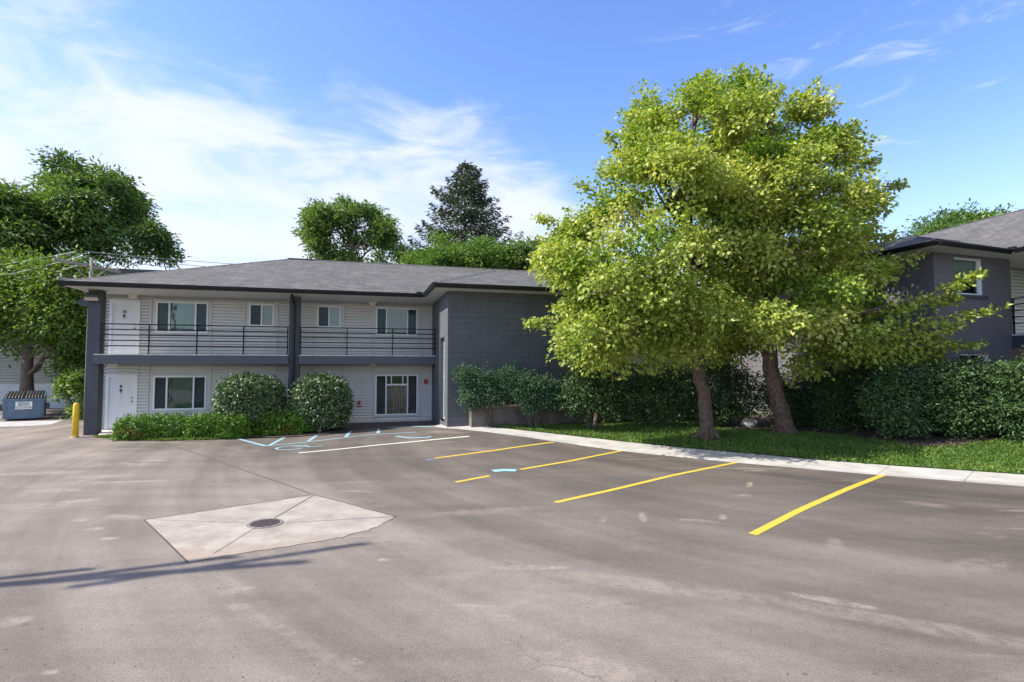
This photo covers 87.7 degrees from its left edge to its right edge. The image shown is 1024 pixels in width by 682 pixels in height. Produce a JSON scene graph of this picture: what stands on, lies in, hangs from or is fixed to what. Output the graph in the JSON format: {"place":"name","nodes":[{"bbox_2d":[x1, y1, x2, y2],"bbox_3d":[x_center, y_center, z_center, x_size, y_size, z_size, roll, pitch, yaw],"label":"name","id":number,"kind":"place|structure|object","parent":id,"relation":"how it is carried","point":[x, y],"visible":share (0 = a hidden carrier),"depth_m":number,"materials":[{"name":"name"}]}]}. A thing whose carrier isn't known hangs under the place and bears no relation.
{"place":"outdoors","nodes":[
{"label":"outdoors","id":0,"kind":"place"},
{"bbox_2d":[111,260,182,268],"bbox_3d":[-14.384,-4.301,33.628,0.030,2.651,21.968,-1,-3,15],"label":"power line","id":1,"kind":"object","parent":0,"point":[146,264],"visible":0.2,"depth_m":24.45,"materials":[{"name":"silver metal"}]},
{"bbox_2d":[0,408,1023,681],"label":"parking lot","id":2,"kind":"structure","parent":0,"point":[486,558],"depth_m":6.27,"materials":[{"name":"grey asphalt"}]},
{"bbox_2d":[0,390,49,419],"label":"dumpster","id":3,"kind":"object","parent":2,"relation":"on","point":[19,405],"visible":1,"depth_m":23.28,"materials":[{"name":"paint"}]},
{"bbox_2d":[0,420,62,426],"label":"dumpster apron","id":4,"kind":"object","parent":2,"relation":"on","point":[19,423],"visible":1,"depth_m":21.79,"materials":[{"name":"concrete"}]},
{"bbox_2d":[98,429,136,434],"bbox_3d":[-13.700,3.191,18.629,1.147,0.001,2.620,2,-3,-35],"label":"door slab","id":5,"kind":"structure","parent":2,"relation":"on","point":[105,432],"depth_m":18.59,"materials":[{"name":"concrete"}]},
{"bbox_2d":[144,495,395,561],"bbox_3d":[-3.647,2.765,8.222,2.890,0.004,2.950,3,-4,-45],"label":"concrete pad","id":6,"kind":"object","parent":2,"relation":"on","point":[193,536],"visible":1,"depth_m":7.96,"materials":[{"name":"grey concrete"}]},
{"bbox_2d":[246,518,282,528],"bbox_3d":[-3.733,2.750,8.062,0.510,0.018,0.510,0,-3,0],"label":"manhole cover","id":7,"kind":"object","parent":6,"relation":"on","point":[264,523],"visible":1,"depth_m":8.02,"materials":[{"name":"metal"}]},
{"bbox_2d":[241,424,348,437],"bbox_3d":[-8.078,3.235,19.391,3.848,0.032,3.760,1,-3,-23],"label":"planting bed","id":8,"kind":"object","parent":2,"relation":"on","point":[334,430],"visible":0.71,"depth_m":18.40,"materials":[{"name":"soil"}]},
{"bbox_2d":[210,411,255,439],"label":"yew bush","id":9,"kind":"object","parent":8,"relation":"on","point":[239,426],"visible":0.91,"depth_m":17.41,"materials":[{"name":"green plant"}]},
{"bbox_2d":[209,371,289,432],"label":"round shrub","id":10,"kind":"object","parent":8,"relation":"on","point":[253,393],"visible":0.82,"depth_m":18.03,"materials":[{"name":"green plant"}]},
{"bbox_2d":[252,408,315,435],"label":"yew bush","id":11,"kind":"object","parent":8,"relation":"on","point":[278,427],"visible":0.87,"depth_m":18.11,"materials":[{"name":"green plant"}]},
{"bbox_2d":[284,371,354,432],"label":"round shrub","id":12,"kind":"object","parent":8,"relation":"on","point":[327,397],"visible":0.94,"depth_m":18.66,"materials":[{"name":"green plant"}]},
{"bbox_2d":[0,439,1021,681],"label":"grit","id":13,"kind":"object","parent":2,"relation":"on","point":[543,589],"visible":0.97,"depth_m":5.39,"materials":[{"name":"gravel"}]},
{"bbox_2d":[725,209,1023,427],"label":"apartment building","id":14,"kind":"structure","parent":2,"relation":"on","point":[994,245],"depth_m":16.85,"materials":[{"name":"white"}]},
{"bbox_2d":[956,279,972,293],"bbox_3d":[16.376,-1.730,18.842,1.520,1.450,0.840,1,-3,-19],"label":"window","id":15,"kind":"structure","parent":14,"relation":"in","point":[970,290],"depth_m":18.41,"materials":[{"name":"black"}]},
{"bbox_2d":[954,257,988,298],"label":"corner window","id":16,"kind":"structure","parent":14,"relation":"in","point":[960,264],"depth_m":16.67,"materials":[{"name":"white"}]},
{"bbox_2d":[960,354,987,365],"bbox_3d":[14.241,0.950,16.655,1.700,1.400,0.350,1,-3,-19],"label":"window","id":17,"kind":"structure","parent":14,"relation":"in","point":[965,355],"depth_m":16.72,"materials":[{"name":"white"}]},
{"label":"verge","id":18,"kind":"structure","parent":2,"relation":"on","visible":0},
{"bbox_2d":[109,410,200,441],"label":"yew bush","id":19,"kind":"object","parent":18,"relation":"on","point":[156,425],"visible":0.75,"depth_m":17.15,"materials":[{"name":"green plant"}]},
{"bbox_2d":[94,433,236,440],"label":"verge grass","id":20,"kind":"structure","parent":18,"relation":"on","point":[161,438],"depth_m":17.09,"materials":[{"name":"green plant"}]},
{"bbox_2d":[179,411,227,438],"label":"yew bush","id":21,"kind":"object","parent":18,"relation":"on","point":[204,423],"visible":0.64,"depth_m":17.29,"materials":[{"name":"green plant"}]},
{"bbox_2d":[0,0,1023,282],"label":"sky","id":22,"kind":"structure","parent":0,"point":[233,114],"materials":[{"name":"blue"}]},
{"bbox_2d":[435,424,1023,485],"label":"walkway","id":23,"kind":"structure","parent":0,"point":[950,474],"depth_m":13.22,"materials":[{"name":"concrete"}]},
{"bbox_2d":[488,410,1023,473],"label":"lawn","id":24,"kind":"structure","parent":0,"point":[696,419],"depth_m":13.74,"materials":[{"name":"green plant"}]},
{"bbox_2d":[448,360,526,423],"bbox_3d":[-0.852,1.804,18.592,3.114,2.304,1.976,0,-3,0],"label":"bush","id":25,"kind":"object","parent":24,"relation":"on","point":[475,393],"visible":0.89,"depth_m":18.03,"materials":[{"name":"green plant"}]},
{"bbox_2d":[498,363,565,427],"bbox_3d":[0.796,1.839,18.441,2.878,2.307,1.985,0,-3,0],"label":"juniper","id":26,"kind":"object","parent":24,"relation":"on","point":[528,397],"visible":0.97,"depth_m":17.91,"materials":[{"name":"green plant"}]},
{"bbox_2d":[469,402,694,426],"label":"retaining wall","id":27,"kind":"structure","parent":24,"relation":"on","point":[512,415],"depth_m":18.68,"materials":[{"name":"concrete"}]},
{"bbox_2d":[555,365,635,427],"bbox_3d":[2.891,1.779,18.544,2.940,2.459,3.184,0,-3,0],"label":"shade shrub","id":28,"kind":"object","parent":24,"relation":"on","point":[606,391],"visible":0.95,"depth_m":17.66,"materials":[{"name":"green plant"}]},
{"bbox_2d":[613,359,698,429],"bbox_3d":[5.017,1.698,18.826,3.836,2.699,3.091,0,-3,0],"label":"shade shrub","id":29,"kind":"object","parent":24,"relation":"on","point":[653,386],"visible":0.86,"depth_m":17.94,"materials":[{"name":"green plant"}]},
{"bbox_2d":[522,68,802,442],"bbox_3d":[4.919,-3.205,16.485,9.371,12.735,9.159,0,-3,0],"label":"maple tree","id":30,"kind":"object","parent":24,"relation":"on","point":[593,331],"visible":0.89,"depth_m":14.24,"materials":[{"name":"green plant"}]},
{"bbox_2d":[684,62,1012,434],"bbox_3d":[9.295,-3.137,16.975,9.263,12.619,7.320,1,-3,-18],"label":"maple tree","id":31,"kind":"object","parent":24,"relation":"on","point":[841,233],"visible":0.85,"depth_m":14.58,"materials":[{"name":"green plant"}]},
{"bbox_2d":[714,414,1016,447],"bbox_3d":[11.596,2.735,17.132,11.156,0.255,7.100,-1,-3,25],"label":"mulch bed","id":32,"kind":"object","parent":24,"relation":"on","point":[762,422],"visible":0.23,"depth_m":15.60,"materials":[{"name":"brown wood"}]},
{"bbox_2d":[679,358,766,425],"bbox_3d":[7.444,1.758,19.076,3.499,2.639,3.022,0,-3,0],"label":"shade shrub","id":33,"kind":"object","parent":32,"relation":"on","point":[736,398],"visible":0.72,"depth_m":18.23,"materials":[{"name":"green plant"}]},
{"bbox_2d":[740,418,757,427],"bbox_3d":[7.945,2.768,17.863,0.548,0.373,0.448,0,-3,0],"label":"rock","id":34,"kind":"object","parent":32,"relation":"on","point":[748,422],"visible":0.84,"depth_m":17.72,"materials":[{"name":"grey stone"}]},
{"bbox_2d":[751,359,834,427],"bbox_3d":[9.768,1.812,18.538,3.336,2.384,3.030,0,-3,0],"label":"shade shrub","id":35,"kind":"object","parent":32,"relation":"on","point":[795,400],"visible":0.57,"depth_m":17.67,"materials":[{"name":"green plant"}]},
{"bbox_2d":[800,361,881,431],"bbox_3d":[10.954,1.752,17.344,2.619,2.283,3.886,-2,-3,32],"label":"shade shrub","id":36,"kind":"object","parent":32,"relation":"on","point":[840,416],"visible":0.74,"depth_m":16.44,"materials":[{"name":"green plant"}]},
{"bbox_2d":[852,356,968,438],"bbox_3d":[11.471,1.575,15.153,2.726,2.331,4.287,-2,-3,40],"label":"hedge shrub","id":37,"kind":"object","parent":32,"relation":"on","point":[894,404],"visible":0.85,"depth_m":14.15,"materials":[{"name":"green plant"}]},
{"bbox_2d":[925,351,1015,440],"bbox_3d":[12.813,1.479,14.751,2.293,2.388,3.953,-3,-4,45],"label":"hedge shrub","id":38,"kind":"object","parent":32,"relation":"on","point":[961,420],"visible":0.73,"depth_m":13.82,"materials":[{"name":"green plant"}]},
{"bbox_2d":[971,345,1023,442],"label":"hedge shrub","id":39,"kind":"object","parent":32,"relation":"on","point":[1011,405],"visible":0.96,"depth_m":13.39,"materials":[{"name":"green plant"}]},
{"label":"ground","id":40,"kind":"structure","parent":0,"visible":0},
{"bbox_2d":[0,178,70,263],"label":"tree","id":41,"kind":"object","parent":40,"relation":"on","point":[15,207],"visible":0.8,"depth_m":31.64,"materials":[{"name":"green plant"}]},
{"bbox_2d":[0,244,118,396],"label":"tree","id":42,"kind":"object","parent":40,"relation":"on","point":[43,305],"visible":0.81,"depth_m":24.02,"materials":[{"name":"green plant"}]},
{"bbox_2d":[37,323,86,379],"bbox_3d":[-21.378,0.918,26.564,3.939,5.762,6.068,2,-4,-43],"label":"tree","id":43,"kind":"object","parent":40,"relation":"on","point":[68,358],"visible":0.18,"depth_m":24.81,"materials":[{"name":"green plant"}]},
{"bbox_2d":[47,368,84,419],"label":"vine shrub","id":44,"kind":"object","parent":40,"relation":"on","point":[69,386],"visible":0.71,"depth_m":23.48,"materials":[{"name":"green plant"}]},
{"bbox_2d":[71,403,79,437],"bbox_3d":[-14.468,2.675,17.688,0.238,1.245,0.238,0,-3,0],"label":"bollard","id":45,"kind":"object","parent":40,"relation":"on","point":[75,421],"visible":0.88,"depth_m":17.63,"materials":[{"name":"yellow metal"}]},
{"bbox_2d":[0,268,161,408],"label":"house","id":46,"kind":"structure","parent":40,"relation":"on","point":[9,379],"depth_m":29.56,"materials":[{"name":"beige"}]},
{"bbox_2d":[52,254,120,421],"bbox_3d":[-18.202,0.069,22.833,0.373,7.315,3.000,-1,-3,14],"label":"utility pole","id":47,"kind":"object","parent":40,"relation":"on","point":[91,266],"visible":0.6,"depth_m":22.71,"materials":[{"name":"grey wood"}]},
{"bbox_2d":[1,251,76,264],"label":"power line","id":48,"kind":"object","parent":47,"relation":"attached to","point":[48,256],"visible":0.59,"depth_m":23.58,"materials":[{"name":"silver metal"}]},
{"bbox_2d":[3,255,82,275],"bbox_3d":[-25.723,-3.073,24.563,14.790,1.095,0.030,-1,-3,12],"label":"power line","id":49,"kind":"object","parent":47,"relation":"attached to","point":[43,266],"visible":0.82,"depth_m":23.38,"materials":[{"name":"black rubber"}]},
{"bbox_2d":[104,256,205,266],"bbox_3d":[-14.551,-4.661,33.644,0.030,3.000,22.055,-1,-3,16],"label":"power line","id":50,"kind":"object","parent":47,"relation":"attached to","point":[151,261],"visible":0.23,"depth_m":25.08,"materials":[{"name":"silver metal"}]},
{"bbox_2d":[85,251,231,263],"bbox_3d":[-14.960,-5.033,33.661,0.030,3.327,22.291,-1,-3,18],"label":"power line","id":51,"kind":"object","parent":47,"relation":"attached to","point":[157,258],"visible":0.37,"depth_m":25.89,"materials":[{"name":"silver metal"}]},
{"bbox_2d":[20,145,190,269],"bbox_3d":[-29.837,-4.602,37.203,15.717,17.762,9.822,-1,-3,24],"label":"tree","id":52,"kind":"object","parent":40,"relation":"on","point":[75,197],"visible":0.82,"depth_m":34.75,"materials":[{"name":"green plant"}]},
{"bbox_2d":[290,193,418,263],"bbox_3d":[-10.072,-2.781,34.260,9.114,13.844,7.226,0,-3,0],"label":"tree","id":53,"kind":"object","parent":40,"relation":"on","point":[321,222],"visible":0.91,"depth_m":32.42,"materials":[{"name":"green plant"}]},
{"bbox_2d":[58,258,724,434],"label":"apartment building","id":54,"kind":"structure","parent":40,"relation":"on","point":[391,342],"depth_m":20.21,"materials":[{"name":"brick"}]},
{"bbox_2d":[104,375,137,428],"bbox_3d":[-14.330,2.227,19.573,1.000,1.970,0.110,1,-3,-16],"label":"door","id":55,"kind":"structure","parent":54,"relation":"in","point":[121,392],"depth_m":19.57,"materials":[{"name":"white"}]},
{"bbox_2d":[108,300,140,353],"bbox_3d":[-14.310,-0.505,19.703,0.970,2.020,0.110,1,-3,-16],"label":"door","id":56,"kind":"structure","parent":54,"relation":"in","point":[121,311],"depth_m":19.70,"materials":[{"name":"white wood"}]},
{"bbox_2d":[152,376,206,409],"bbox_3d":[-12.624,1.969,20.516,2.370,1.670,0.945,1,-3,-16],"label":"window","id":57,"kind":"structure","parent":54,"relation":"in","point":[169,392],"depth_m":20.19,"materials":[{"name":"white"}]},
{"bbox_2d":[155,301,208,332],"bbox_3d":[-12.617,-0.878,20.647,2.350,1.570,0.945,1,-3,-16],"label":"window","id":58,"kind":"structure","parent":54,"relation":"in","point":[182,313],"depth_m":20.31,"materials":[{"name":"white"}]},
{"bbox_2d":[249,304,273,325],"bbox_3d":[-9.962,-0.999,21.401,1.500,1.280,0.945,1,-3,-16],"label":"window","id":59,"kind":"structure","parent":54,"relation":"in","point":[259,314],"depth_m":21.18,"materials":[{"name":"white"}]},
{"bbox_2d":[317,305,340,326],"bbox_3d":[-7.547,-0.968,22.082,1.500,1.280,0.945,1,-3,-16],"label":"window","id":60,"kind":"structure","parent":54,"relation":"in","point":[327,316],"depth_m":21.86,"materials":[{"name":"white"}]},
{"bbox_2d":[375,374,417,415],"bbox_3d":[-4.930,2.262,22.675,2.340,2.080,0.945,1,-3,-16],"label":"window","id":61,"kind":"structure","parent":54,"relation":"in","point":[394,394],"depth_m":23.00,"materials":[{"name":"white"}]},
{"bbox_2d":[376,306,417,335],"bbox_3d":[-4.949,-0.791,22.807,2.300,1.550,0.945,1,-3,-16],"label":"window","id":62,"kind":"structure","parent":54,"relation":"in","point":[402,318],"depth_m":22.50,"materials":[{"name":"white"}]},
{"bbox_2d":[394,228,506,268],"bbox_3d":[-3.441,-1.309,30.061,7.074,10.520,5.551,0,-3,0],"label":"tree","id":63,"kind":"object","parent":40,"relation":"on","point":[479,254],"visible":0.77,"depth_m":28.66,"materials":[{"name":"green plant"}]},
{"bbox_2d":[390,160,524,264],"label":"spruce tree","id":64,"kind":"object","parent":40,"relation":"on","point":[470,185],"visible":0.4,"depth_m":41.24,"materials":[{"name":"green plant"}]},
{"bbox_2d":[494,234,553,270],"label":"tree","id":65,"kind":"object","parent":40,"relation":"on","point":[516,256],"visible":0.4,"depth_m":29.45,"materials":[{"name":"green plant"}]},
{"bbox_2d":[896,198,1020,237],"bbox_3d":[34.301,-3.269,40.053,11.206,15.350,8.309,0,-3,0],"label":"tree","id":66,"kind":"object","parent":40,"relation":"on","point":[952,218],"visible":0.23,"depth_m":38.96,"materials":[{"name":"green plant"}]}
]}

